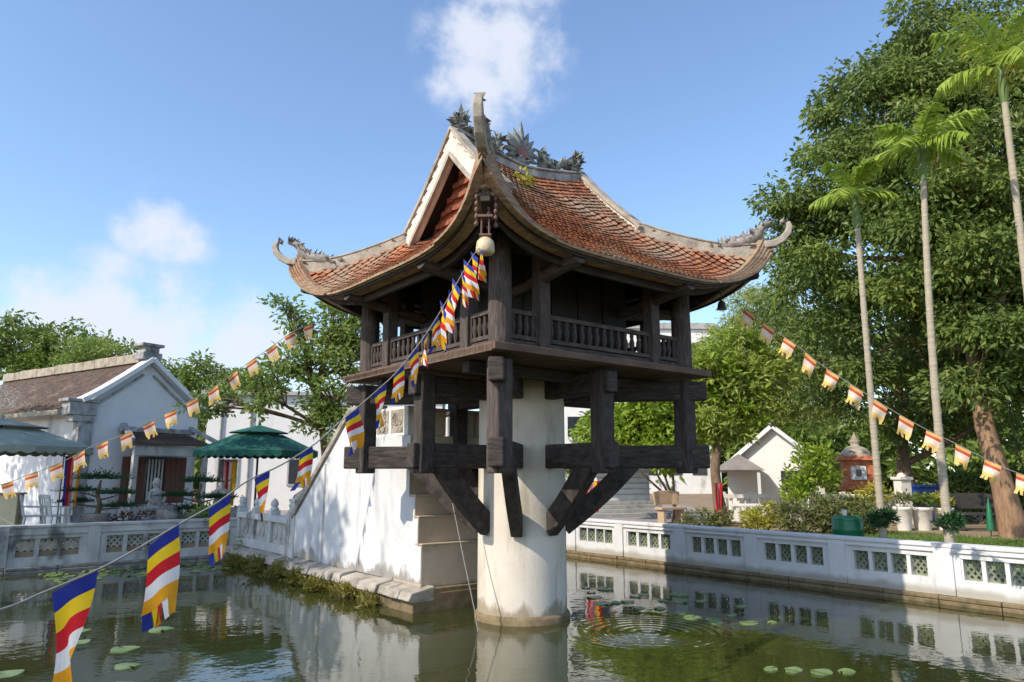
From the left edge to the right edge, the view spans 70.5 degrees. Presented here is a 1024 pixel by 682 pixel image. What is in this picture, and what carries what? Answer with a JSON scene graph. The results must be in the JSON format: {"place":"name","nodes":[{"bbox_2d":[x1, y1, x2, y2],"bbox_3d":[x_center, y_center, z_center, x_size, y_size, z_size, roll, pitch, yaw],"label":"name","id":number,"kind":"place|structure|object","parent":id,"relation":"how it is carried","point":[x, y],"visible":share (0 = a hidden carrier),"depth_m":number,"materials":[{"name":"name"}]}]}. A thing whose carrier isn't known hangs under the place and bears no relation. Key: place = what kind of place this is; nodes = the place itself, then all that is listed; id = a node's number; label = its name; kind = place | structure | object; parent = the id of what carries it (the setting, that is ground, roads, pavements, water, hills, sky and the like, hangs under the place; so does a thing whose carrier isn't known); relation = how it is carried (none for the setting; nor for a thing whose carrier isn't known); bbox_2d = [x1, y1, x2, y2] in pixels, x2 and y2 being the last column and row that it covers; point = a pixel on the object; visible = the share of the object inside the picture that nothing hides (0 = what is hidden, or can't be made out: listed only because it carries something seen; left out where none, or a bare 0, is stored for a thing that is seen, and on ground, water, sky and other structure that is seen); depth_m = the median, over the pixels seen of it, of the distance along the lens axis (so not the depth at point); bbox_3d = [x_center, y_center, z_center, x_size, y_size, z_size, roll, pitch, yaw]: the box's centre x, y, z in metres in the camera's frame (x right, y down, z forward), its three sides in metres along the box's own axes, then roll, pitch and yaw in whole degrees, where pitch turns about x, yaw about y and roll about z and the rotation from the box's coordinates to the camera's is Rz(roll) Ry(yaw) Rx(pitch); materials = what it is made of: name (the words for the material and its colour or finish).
{"place":"outdoors","nodes":[
{"label":"outdoors","id":0,"kind":"place"},
{"bbox_2d":[15,536,227,551],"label":"bank soil","id":1,"kind":"structure","parent":0,"point":[48,543],"depth_m":15.63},
{"bbox_2d":[0,492,27,539],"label":"counter","id":2,"kind":"object","parent":1,"relation":"on","point":[9,510],"visible":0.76,"depth_m":15.92,"materials":[{"name":"beige paint"}]},
{"bbox_2d":[19,495,46,524],"bbox_3d":[-10.750,3.896,16.203,0.576,0.902,0.525,9,-14,-40],"label":"plastic chair","id":3,"kind":"object","parent":1,"relation":"on","point":[23,516],"visible":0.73,"depth_m":16.06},
{"bbox_2d":[0,413,93,456],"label":"patio parasol","id":4,"kind":"object","parent":1,"relation":"on","point":[21,438],"visible":0.98,"depth_m":16.29,"materials":[{"name":"fabric"}]},
{"bbox_2d":[38,495,72,523],"bbox_3d":[-10.292,3.912,16.290,0.525,0.902,0.576,-6,-12,31],"label":"plastic chair","id":5,"kind":"object","parent":1,"relation":"on","point":[47,503],"visible":0.83,"depth_m":16.17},
{"bbox_2d":[56,453,80,523],"bbox_3d":[-10.228,3.717,16.704,0.414,2.230,0.129,5,-12,-27],"label":"hanging banner","id":6,"kind":"object","parent":1,"relation":"on","point":[69,497],"visible":0.81,"depth_m":16.77,"materials":[{"name":"fabric"}]},
{"bbox_2d":[67,509,196,539],"bbox_3d":[-8.687,4.478,17.956,1.337,0.697,4.189,-7,-12,32],"label":"planting bed","id":7,"kind":"object","parent":1,"relation":"on","point":[122,516],"visible":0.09,"depth_m":17.21,"materials":[{"name":"plant"}]},
{"bbox_2d":[51,466,152,522],"bbox_3d":[-9.628,3.599,16.974,2.155,1.302,1.889,6,-12,-28],"label":"bonsai tree","id":8,"kind":"object","parent":7,"relation":"in","point":[97,515],"visible":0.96,"depth_m":16.85,"materials":[{"name":"green plant"}]},
{"bbox_2d":[140,478,165,518],"bbox_3d":[-9.077,4.131,18.432,0.538,1.280,0.690,-7,-12,32],"label":"stone statue","id":9,"kind":"object","parent":7,"relation":"in","point":[155,501],"visible":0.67,"depth_m":18.34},
{"bbox_2d":[119,503,190,534],"bbox_3d":[-8.654,4.420,17.587,2.110,0.995,1.060,0,-10,1],"label":"rockery","id":10,"kind":"object","parent":1,"relation":"on","point":[163,513],"visible":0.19,"depth_m":17.25,"materials":[{"name":"stone"}]},
{"bbox_2d":[182,499,231,538],"bbox_3d":[-7.044,4.336,16.875,1.339,1.298,1.280,0,-10,1],"label":"shrub","id":11,"kind":"object","parent":1,"relation":"on","point":[204,514],"visible":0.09,"depth_m":16.91,"materials":[{"name":"green plant"}]},
{"bbox_2d":[230,505,251,516],"bbox_3d":[-7.111,4.508,17.904,1.696,0.887,0.832,0,-10,1],"label":"rockery","id":12,"kind":"object","parent":1,"relation":"on","point":[233,513],"visible":0.02,"depth_m":17.82,"materials":[{"name":"stone"}]},
{"bbox_2d":[151,472,242,518],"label":"bonsai tree","id":13,"kind":"object","parent":12,"relation":"on","point":[211,496],"visible":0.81,"depth_m":17.75,"materials":[{"name":"green plant"}]},
{"bbox_2d":[0,314,345,484],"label":"flag cord","id":14,"kind":"object","parent":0,"point":[170,411],"visible":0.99,"depth_m":10.46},
{"bbox_2d":[191,504,714,525],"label":"paving","id":15,"kind":"structure","parent":0,"point":[639,519],"depth_m":24.85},
{"bbox_2d":[201,390,445,509],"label":"white building","id":16,"kind":"structure","parent":15,"relation":"on","point":[282,479],"depth_m":30.26,"materials":[{"name":"paint"}]},
{"bbox_2d":[286,458,306,485],"bbox_3d":[-8.984,5.460,30.282,0.840,1.150,0.077,1,-10,-6],"label":"window frame","id":17,"kind":"structure","parent":16,"relation":"in","point":[293,465],"depth_m":30.23,"materials":[{"name":"grey paint"}]},
{"bbox_2d":[590,469,670,517],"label":"stairs","id":18,"kind":"structure","parent":15,"relation":"on","point":[630,497],"depth_m":26.17,"materials":[{"name":"grey stone"}]},
{"bbox_2d":[652,490,686,522],"bbox_3d":[4.835,5.082,22.196,0.968,0.970,0.501,4,-11,-22],"label":"flower pot","id":19,"kind":"object","parent":15,"relation":"on","point":[665,497],"visible":0.88,"depth_m":22.27,"materials":[{"name":"beige stone"}]},
{"bbox_2d":[0,555,1023,681],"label":"pond water","id":20,"kind":"structure","parent":0,"point":[236,623],"depth_m":8.48,"materials":[{"name":"green liquid"}]},
{"bbox_2d":[221,552,248,565],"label":"water weed","id":21,"kind":"object","parent":20,"relation":"on","point":[234,559],"visible":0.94,"depth_m":15.03,"materials":[{"name":"green plant"}]},
{"bbox_2d":[241,551,267,571],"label":"water weed","id":22,"kind":"object","parent":20,"relation":"on","point":[258,565],"visible":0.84,"depth_m":14.16,"materials":[{"name":"green plant"}]},
{"bbox_2d":[259,556,292,577],"bbox_3d":[-4.340,4.239,13.462,0.724,0.444,0.649,-7,-12,33],"label":"water weed","id":23,"kind":"object","parent":20,"relation":"in","point":[276,571],"visible":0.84,"depth_m":13.35,"materials":[{"name":"green plant"}]},
{"bbox_2d":[278,566,307,584],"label":"water weed","id":24,"kind":"object","parent":20,"relation":"on","point":[295,576],"visible":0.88,"depth_m":12.58,"materials":[{"name":"green plant"}]},
{"bbox_2d":[298,573,331,591],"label":"water weed","id":25,"kind":"object","parent":20,"relation":"in","point":[313,583],"visible":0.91,"depth_m":11.74,"materials":[{"name":"green plant"}]},
{"bbox_2d":[327,579,358,598],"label":"water weed","id":26,"kind":"object","parent":20,"relation":"in","point":[346,589],"visible":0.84,"depth_m":11.12,"materials":[{"name":"green plant"}]},
{"bbox_2d":[355,588,380,607],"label":"water weed","id":27,"kind":"object","parent":20,"relation":"in","point":[368,600],"visible":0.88,"depth_m":10.47,"materials":[{"name":"green plant"}]},
{"bbox_2d":[0,0,1023,471],"label":"sky","id":28,"kind":"structure","parent":0,"point":[155,155],"materials":[{"name":"blue"}]},
{"bbox_2d":[3,480,1023,583],"bbox_3d":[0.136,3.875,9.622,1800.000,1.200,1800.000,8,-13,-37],"label":"ground","id":29,"kind":"structure","parent":0,"point":[975,527],"depth_m":19.19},
{"bbox_2d":[0,308,138,408],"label":"broad tree","id":30,"kind":"object","parent":29,"relation":"on","point":[45,342],"visible":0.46,"depth_m":38.22,"materials":[{"name":"green plant"}]},
{"bbox_2d":[37,325,134,367],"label":"broad tree","id":31,"kind":"object","parent":29,"relation":"on","point":[106,349],"visible":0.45,"depth_m":31.18,"materials":[{"name":"green plant"}]},
{"bbox_2d":[0,342,217,524],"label":"temple hall","id":32,"kind":"structure","parent":29,"relation":"on","point":[122,395],"depth_m":21.08,"materials":[{"name":"white paint"}]},
{"bbox_2d":[119,456,145,503],"bbox_3d":[-10.820,3.975,20.640,0.070,1.335,0.660,-7,-12,32],"label":"door leaf","id":33,"kind":"structure","parent":32,"relation":"in","point":[126,463],"depth_m":20.68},
{"bbox_2d":[142,457,164,503],"bbox_3d":[-10.504,4.078,21.201,0.125,1.335,0.580,-7,-12,32],"label":"window","id":34,"kind":"structure","parent":32,"relation":"in","point":[154,468],"depth_m":21.16,"materials":[{"name":"white paint"}]},
{"bbox_2d":[163,457,186,502],"bbox_3d":[-10.123,4.171,21.707,0.070,1.335,0.660,-7,-12,32],"label":"door leaf","id":35,"kind":"structure","parent":32,"relation":"in","point":[175,468],"depth_m":21.67,"materials":[{"name":"wood"}]},
{"bbox_2d":[0,517,236,575],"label":"bank wall","id":36,"kind":"structure","parent":29,"relation":"on","point":[92,539],"depth_m":14.55,"materials":[{"name":"stone"}]},
{"bbox_2d":[160,348,288,501],"bbox_3d":[-16.835,4.609,38.390,10.040,8.554,4.230,0,-10,1],"label":"broad tree","id":37,"kind":"object","parent":29,"relation":"on","point":[185,377],"visible":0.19,"depth_m":38.44,"materials":[{"name":"green plant"}]},
{"bbox_2d":[221,458,238,505],"bbox_3d":[-7.467,4.213,19.016,0.414,2.230,0.129,4,-11,-22],"label":"hanging banner","id":38,"kind":"object","parent":29,"relation":"on","point":[230,469],"visible":0.62,"depth_m":19.13,"materials":[{"name":"fabric"}]},
{"bbox_2d":[192,422,317,506],"bbox_3d":[-7.029,3.659,19.928,3.178,2.950,3.178,3,-11,-16],"label":"patio parasol","id":39,"kind":"object","parent":29,"relation":"on","point":[258,441],"visible":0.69,"depth_m":19.13,"materials":[{"name":"fabric"}]},
{"bbox_2d":[172,292,382,456],"bbox_3d":[-5.757,1.696,18.229,5.685,6.444,2.288,0,-10,1],"label":"thin tree","id":40,"kind":"object","parent":29,"relation":"on","point":[333,338],"visible":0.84,"depth_m":18.25,"materials":[{"name":"green plant"}]},
{"bbox_2d":[224,405,478,613],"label":"stone staircase","id":41,"kind":"structure","parent":29,"relation":"on","point":[390,537],"depth_m":11.19,"materials":[{"name":"paint"}]},
{"bbox_2d":[235,496,289,556],"bbox_3d":[-5.205,3.853,15.254,0.240,1.080,3.193,8,-13,-37],"label":"stone balustrade","id":42,"kind":"object","parent":41,"relation":"on","point":[270,533],"visible":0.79,"depth_m":15.04,"materials":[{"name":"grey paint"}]},
{"bbox_2d":[5,390,1023,493],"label":"distant wood","id":43,"kind":"object","parent":29,"relation":"on","point":[920,470],"visible":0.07,"depth_m":50.23,"materials":[{"name":"green plant"}]},
{"bbox_2d":[272,92,792,626],"bbox_3d":[0.136,0.561,10.231,5.459,7.900,5.459,8,-13,-37],"label":"pagoda","id":44,"kind":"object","parent":29,"relation":"on","point":[584,272],"visible":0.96,"depth_m":9.47,"materials":[{"name":"paint"}]},
{"bbox_2d":[474,189,497,255],"bbox_3d":[-0.261,-1.312,7.259,0.200,0.930,0.219,-5,-12,26],"label":"hanging lantern","id":45,"kind":"object","parent":44,"relation":"hanging from","point":[485,242],"visible":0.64,"depth_m":7.17,"materials":[{"name":"white metal"}]},
{"bbox_2d":[0,248,478,610],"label":"flag cord","id":46,"kind":"object","parent":45,"relation":"attached to","point":[91,572],"visible":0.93,"depth_m":3.12,"materials":[{"name":"fabric"}]},
{"bbox_2d":[52,569,97,681],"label":"prayer flag","id":47,"kind":"object","parent":46,"relation":"hanging from","point":[72,601],"visible":1,"depth_m":2.46,"materials":[{"name":"multicoloured fabric"}]},
{"bbox_2d":[141,523,179,631],"bbox_3d":[-1.401,0.935,2.874,0.045,0.409,0.166,-4,-11,21],"label":"prayer flag","id":48,"kind":"object","parent":46,"relation":"hanging from","point":[163,571],"visible":1,"depth_m":2.88,"materials":[{"name":"multicoloured fabric"}]},
{"bbox_2d":[208,494,230,566],"bbox_3d":[-1.289,0.834,3.198,0.035,0.305,0.105,-7,-12,33],"label":"prayer flag","id":49,"kind":"object","parent":46,"relation":"hanging from","point":[219,517],"visible":1,"depth_m":3.21,"materials":[{"name":"multicoloured fabric"}]},
{"bbox_2d":[254,471,269,522],"bbox_3d":[-1.207,0.754,3.518,0.055,0.246,0.098,-3,-11,16],"label":"prayer flag","id":50,"kind":"object","parent":46,"relation":"hanging from","point":[262,483],"visible":1,"depth_m":3.53,"materials":[{"name":"multicoloured fabric"}]},
{"bbox_2d":[290,446,312,490],"bbox_3d":[-1.143,0.695,3.942,0.076,0.242,0.090,-8,-13,38],"label":"prayer flag","id":51,"kind":"object","parent":46,"relation":"hanging from","point":[305,466],"visible":1,"depth_m":3.94,"materials":[{"name":"multicoloured fabric"}]},
{"bbox_2d":[346,407,363,456],"bbox_3d":[-0.959,0.553,4.426,0.064,0.311,0.145,-4,-11,21],"label":"prayer flag","id":52,"kind":"object","parent":46,"relation":"hanging from","point":[355,428],"visible":1,"depth_m":4.45,"materials":[{"name":"multicoloured fabric"}]},
{"bbox_2d":[373,384,386,428],"bbox_3d":[-0.867,0.434,4.800,0.064,0.314,0.139,-3,-11,15],"label":"prayer flag","id":53,"kind":"object","parent":46,"relation":"hanging from","point":[379,395],"visible":1,"depth_m":4.78,"materials":[{"name":"multicoloured fabric"}]},
{"bbox_2d":[391,365,404,403],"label":"prayer flag","id":54,"kind":"object","parent":46,"relation":"hanging from","point":[399,381],"visible":1,"depth_m":5.14,"materials":[{"name":"multicoloured fabric"}]},
{"bbox_2d":[409,347,418,386],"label":"prayer flag","id":55,"kind":"object","parent":46,"relation":"hanging from","point":[414,360],"visible":1,"depth_m":5.39,"materials":[{"name":"multicoloured fabric"}]},
{"bbox_2d":[428,317,440,352],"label":"prayer flag","id":56,"kind":"object","parent":46,"relation":"hanging from","point":[436,327],"visible":1,"depth_m":5.87,"materials":[{"name":"multicoloured fabric"}]},
{"bbox_2d":[437,301,446,352],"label":"prayer flag","id":57,"kind":"object","parent":46,"relation":"hanging from","point":[443,335],"visible":0.82,"depth_m":6.00,"materials":[{"name":"multicoloured fabric"}]},
{"bbox_2d":[441,292,454,338],"bbox_3d":[-0.538,-0.234,6.216,0.075,0.476,0.156,8,-13,-36],"label":"prayer flag","id":58,"kind":"object","parent":46,"relation":"hanging from","point":[450,318],"visible":0.89,"depth_m":6.21,"materials":[{"name":"multicoloured fabric"}]},
{"bbox_2d":[461,260,479,300],"bbox_3d":[-0.391,-0.576,6.735,0.194,0.431,0.068,-6,-12,29],"label":"prayer flag","id":59,"kind":"object","parent":46,"relation":"hanging from","point":[471,280],"visible":0.87,"depth_m":6.72,"materials":[{"name":"multicoloured fabric"}]},
{"bbox_2d":[513,166,537,187],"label":"roof weed","id":60,"kind":"object","parent":44,"relation":"on","point":[528,178],"visible":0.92,"depth_m":10.19,"materials":[{"name":"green plant"}]},
{"bbox_2d":[568,402,704,521],"bbox_3d":[4.149,3.391,23.105,4.688,4.857,2.946,0,-10,1],"label":"tree","id":61,"kind":"object","parent":29,"relation":"on","point":[643,423],"visible":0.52,"depth_m":22.57,"materials":[{"name":"green plant"}]},
{"bbox_2d":[564,323,714,493],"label":"apartment block","id":62,"kind":"structure","parent":29,"relation":"on","point":[699,482],"depth_m":55.14,"materials":[{"name":"paint"}]},
{"bbox_2d":[677,505,737,526],"bbox_3d":[5.635,5.094,20.732,1.834,0.751,0.916,2,-11,-13],"label":"shrub","id":63,"kind":"object","parent":29,"relation":"on","point":[722,518],"visible":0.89,"depth_m":20.71,"materials":[{"name":"green plant"}]},
{"bbox_2d":[689,322,800,524],"bbox_3d":[6.975,2.451,22.234,4.378,6.427,2.960,0,-10,1],"label":"forked tree","id":64,"kind":"object","parent":29,"relation":"on","point":[742,381],"visible":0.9,"depth_m":21.74,"materials":[{"name":"green plant"}]},
{"bbox_2d":[730,503,768,521],"bbox_3d":[6.627,4.774,20.147,1.000,0.475,0.400,-1,-10,6],"label":"garden bench","id":65,"kind":"object","parent":29,"relation":"on","point":[736,506],"visible":0.56,"depth_m":20.02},
{"bbox_2d":[737,498,793,529],"bbox_3d":[6.495,4.551,18.676,1.623,0.983,1.083,5,-12,-27],"label":"shrub","id":66,"kind":"object","parent":29,"relation":"on","point":[757,520],"visible":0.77,"depth_m":18.56,"materials":[{"name":"green plant"}]},
{"bbox_2d":[720,423,828,510],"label":"white house","id":67,"kind":"structure","parent":29,"relation":"on","point":[755,467],"depth_m":29.65,"materials":[{"name":"paint"}]},
{"bbox_2d":[691,282,861,437],"bbox_3d":[12.176,2.385,34.207,9.959,10.817,5.398,0,-10,1],"label":"feathery tree","id":68,"kind":"object","parent":29,"relation":"on","point":[780,411],"visible":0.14,"depth_m":33.77,"materials":[{"name":"green plant"}]},
{"bbox_2d":[566,518,1023,614],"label":"pond fence","id":69,"kind":"object","parent":29,"relation":"on","point":[946,579],"visible":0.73,"depth_m":12.10,"materials":[{"name":"stone"}]},
{"bbox_2d":[776,439,846,521],"bbox_3d":[8.811,4.148,21.265,2.007,2.586,1.498,0,-10,1],"label":"shrub","id":70,"kind":"object","parent":29,"relation":"on","point":[807,478],"visible":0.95,"depth_m":21.15,"materials":[{"name":"green plant"}]},
{"bbox_2d":[723,492,913,521],"bbox_3d":[9.870,5.186,22.622,6.620,0.920,0.200,-1,-10,4],"label":"garden balustrade","id":71,"kind":"object","parent":29,"relation":"on","point":[752,496],"visible":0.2,"depth_m":22.71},
{"bbox_2d":[761,494,896,534],"bbox_3d":[7.859,4.407,18.051,3.142,1.198,1.480,0,-10,1],"label":"shrub","id":72,"kind":"object","parent":29,"relation":"on","point":[787,510],"visible":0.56,"depth_m":17.84,"materials":[{"name":"green plant"}]},
{"bbox_2d":[806,496,875,534],"bbox_3d":[8.204,4.310,17.738,1.892,1.040,1.198,0,-10,1],"label":"shrub","id":73,"kind":"object","parent":29,"relation":"on","point":[849,512],"visible":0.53,"depth_m":17.61,"materials":[{"name":"green plant"}]},
{"bbox_2d":[834,432,874,493],"bbox_3d":[11.736,4.542,24.594,1.240,2.900,1.240,-3,-11,18],"label":"brick shrine","id":74,"kind":"object","parent":29,"relation":"on","point":[855,459],"visible":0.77,"depth_m":24.22,"materials":[{"name":"orange brick"}]},
{"bbox_2d":[827,480,894,509],"bbox_3d":[10.755,5.038,22.468,2.421,1.564,1.387,-1,-11,8],"label":"shrub","id":75,"kind":"object","parent":29,"relation":"on","point":[864,492],"visible":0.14,"depth_m":22.41,"materials":[{"name":"green plant"}]},
{"bbox_2d":[730,246,1023,484],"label":"broad tree","id":76,"kind":"object","parent":29,"relation":"on","point":[900,403],"visible":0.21,"depth_m":26.04,"materials":[{"name":"green plant"}]},
{"bbox_2d":[743,0,1023,537],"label":"broad tree","id":77,"kind":"object","parent":29,"relation":"on","point":[978,296],"visible":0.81,"depth_m":18.81,"materials":[{"name":"green plant"}]},
{"bbox_2d":[888,488,915,530],"bbox_3d":[10.368,4.462,19.298,0.706,1.142,0.716,5,-12,-26],"label":"flower pot","id":78,"kind":"object","parent":29,"relation":"on","point":[904,512],"visible":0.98,"depth_m":19.13,"materials":[{"name":"white ceramic"}]},
{"bbox_2d":[890,472,913,524],"bbox_3d":[11.748,4.714,21.715,0.440,1.520,0.440,2,-11,-11],"label":"gate post","id":79,"kind":"object","parent":29,"relation":"on","point":[902,480],"visible":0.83,"depth_m":21.63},
{"bbox_2d":[907,490,936,530],"bbox_3d":[11.015,4.532,19.430,0.745,1.053,0.816,3,-11,-15],"label":"flower pot","id":80,"kind":"object","parent":29,"relation":"on","point":[922,517],"visible":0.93,"depth_m":19.25,"materials":[{"name":"white ceramic"}]},
{"bbox_2d":[911,485,939,520],"bbox_3d":[12.859,5.064,22.571,0.691,1.138,0.760,1,-10,-5],"label":"wheeled bin","id":81,"kind":"object","parent":29,"relation":"on","point":[930,489],"visible":0.24,"depth_m":22.30,"materials":[{"name":"blue plastic"}]},
{"bbox_2d":[931,490,955,529],"bbox_3d":[11.648,4.537,19.533,0.759,1.080,0.724,7,-12,-33],"label":"flower pot","id":82,"kind":"object","parent":29,"relation":"on","point":[937,509],"visible":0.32,"depth_m":19.43,"materials":[{"name":"white ceramic"}]},
{"bbox_2d":[922,461,1023,523],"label":"shrub","id":83,"kind":"object","parent":29,"relation":"on","point":[959,480],"visible":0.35,"depth_m":22.32,"materials":[{"name":"green plant"}]},
{"bbox_2d":[950,493,997,531],"bbox_3d":[12.274,4.523,19.150,1.204,0.970,0.500,-2,-11,12],"label":"garden bench","id":84,"kind":"object","parent":29,"relation":"on","point":[971,500],"visible":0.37,"depth_m":19.36,"materials":[{"name":"metal"}]},
{"bbox_2d":[986,496,994,535],"bbox_3d":[11.504,4.221,17.452,0.182,0.952,0.179,0,-10,1],"label":"folded parasol","id":85,"kind":"object","parent":29,"relation":"on","point":[990,525],"visible":0.95,"depth_m":17.41,"materials":[{"name":"fabric"}]},
{"bbox_2d":[711,530,1023,577],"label":"lawn","id":86,"kind":"structure","parent":0,"point":[962,542],"depth_m":15.76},
{"bbox_2d":[831,515,865,556],"bbox_3d":[5.958,3.472,12.820,0.550,0.750,0.550,0,-10,1],"label":"water drum","id":87,"kind":"object","parent":86,"relation":"on","point":[850,525],"visible":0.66,"depth_m":12.65,"materials":[{"name":"green plastic"}]},
{"bbox_2d":[808,158,899,558],"bbox_3d":[6.371,0.250,13.014,1.623,7.158,1.584,0,-10,1],"label":"areca palm","id":88,"kind":"object","parent":86,"relation":"on","point":[845,191],"visible":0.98,"depth_m":13.25,"materials":[{"name":"plant"}]},
{"bbox_2d":[863,503,901,528],"bbox_3d":[6.362,3.025,12.444,0.644,0.462,0.517,0,-10,1],"label":"trunk orchid","id":89,"kind":"object","parent":88,"relation":"attached to","point":[877,519],"visible":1,"depth_m":12.37,"materials":[{"name":"green plant"}]},
{"bbox_2d":[855,103,988,542],"bbox_3d":[7.196,-0.264,12.293,1.908,7.910,1.954,0,-10,1],"label":"areca palm","id":90,"kind":"object","parent":86,"relation":"on","point":[926,134],"visible":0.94,"depth_m":12.51,"materials":[{"name":"plant"}]},
{"bbox_2d":[930,509,967,535],"bbox_3d":[7.068,2.921,11.672,0.620,0.435,0.486,0,-10,1],"label":"trunk orchid","id":91,"kind":"object","parent":90,"relation":"attached to","point":[954,521],"visible":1,"depth_m":11.61,"materials":[{"name":"green plant"}]},
{"bbox_2d":[926,7,1023,293],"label":"areca palm","id":92,"kind":"object","parent":86,"relation":"on","point":[1010,55],"visible":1,"depth_m":13.05,"materials":[{"name":"plant"}]},
{"bbox_2d":[736,299,1023,474],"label":"flag cord","id":93,"kind":"object","parent":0,"point":[875,399],"visible":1,"depth_m":9.39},
{"bbox_2d":[759,323,774,344],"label":"prayer flag","id":94,"kind":"object","parent":93,"relation":"hanging from","point":[767,332],"visible":1,"depth_m":10.08,"materials":[{"name":"multicoloured fabric"}]},
{"bbox_2d":[778,338,795,359],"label":"prayer flag","id":95,"kind":"object","parent":93,"relation":"hanging from","point":[787,347],"visible":1,"depth_m":9.92,"materials":[{"name":"multicoloured fabric"}]},
{"bbox_2d":[801,352,815,377],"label":"prayer flag","id":96,"kind":"object","parent":93,"relation":"hanging from","point":[809,363],"visible":1,"depth_m":9.80,"materials":[{"name":"multicoloured fabric"}]},
{"bbox_2d":[822,369,838,391],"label":"prayer flag","id":97,"kind":"object","parent":93,"relation":"hanging from","point":[830,379],"visible":1,"depth_m":9.63,"materials":[{"name":"multicoloured fabric"}]},
{"bbox_2d":[845,384,862,409],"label":"prayer flag","id":98,"kind":"object","parent":93,"relation":"hanging from","point":[855,395],"visible":1,"depth_m":9.50,"materials":[{"name":"multicoloured fabric"}]},
{"bbox_2d":[871,400,887,424],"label":"prayer flag","id":99,"kind":"object","parent":93,"relation":"hanging from","point":[879,410],"visible":1,"depth_m":9.36,"materials":[{"name":"multicoloured fabric"}]},
{"bbox_2d":[897,416,913,439],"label":"prayer flag","id":100,"kind":"object","parent":93,"relation":"hanging from","point":[905,426],"visible":1,"depth_m":9.20,"materials":[{"name":"multicoloured fabric"}]},
{"bbox_2d":[922,430,941,453],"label":"prayer flag","id":101,"kind":"object","parent":93,"relation":"hanging from","point":[932,440],"visible":1,"depth_m":9.03,"materials":[{"name":"multicoloured fabric"}]},
{"bbox_2d":[954,444,970,469],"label":"prayer flag","id":102,"kind":"object","parent":93,"relation":"hanging from","point":[962,455],"visible":1,"depth_m":8.89,"materials":[{"name":"multicoloured fabric"}]},
{"bbox_2d":[980,459,1000,483],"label":"prayer flag","id":103,"kind":"object","parent":93,"relation":"hanging from","point":[991,470],"visible":1,"depth_m":8.73,"materials":[{"name":"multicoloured fabric"}]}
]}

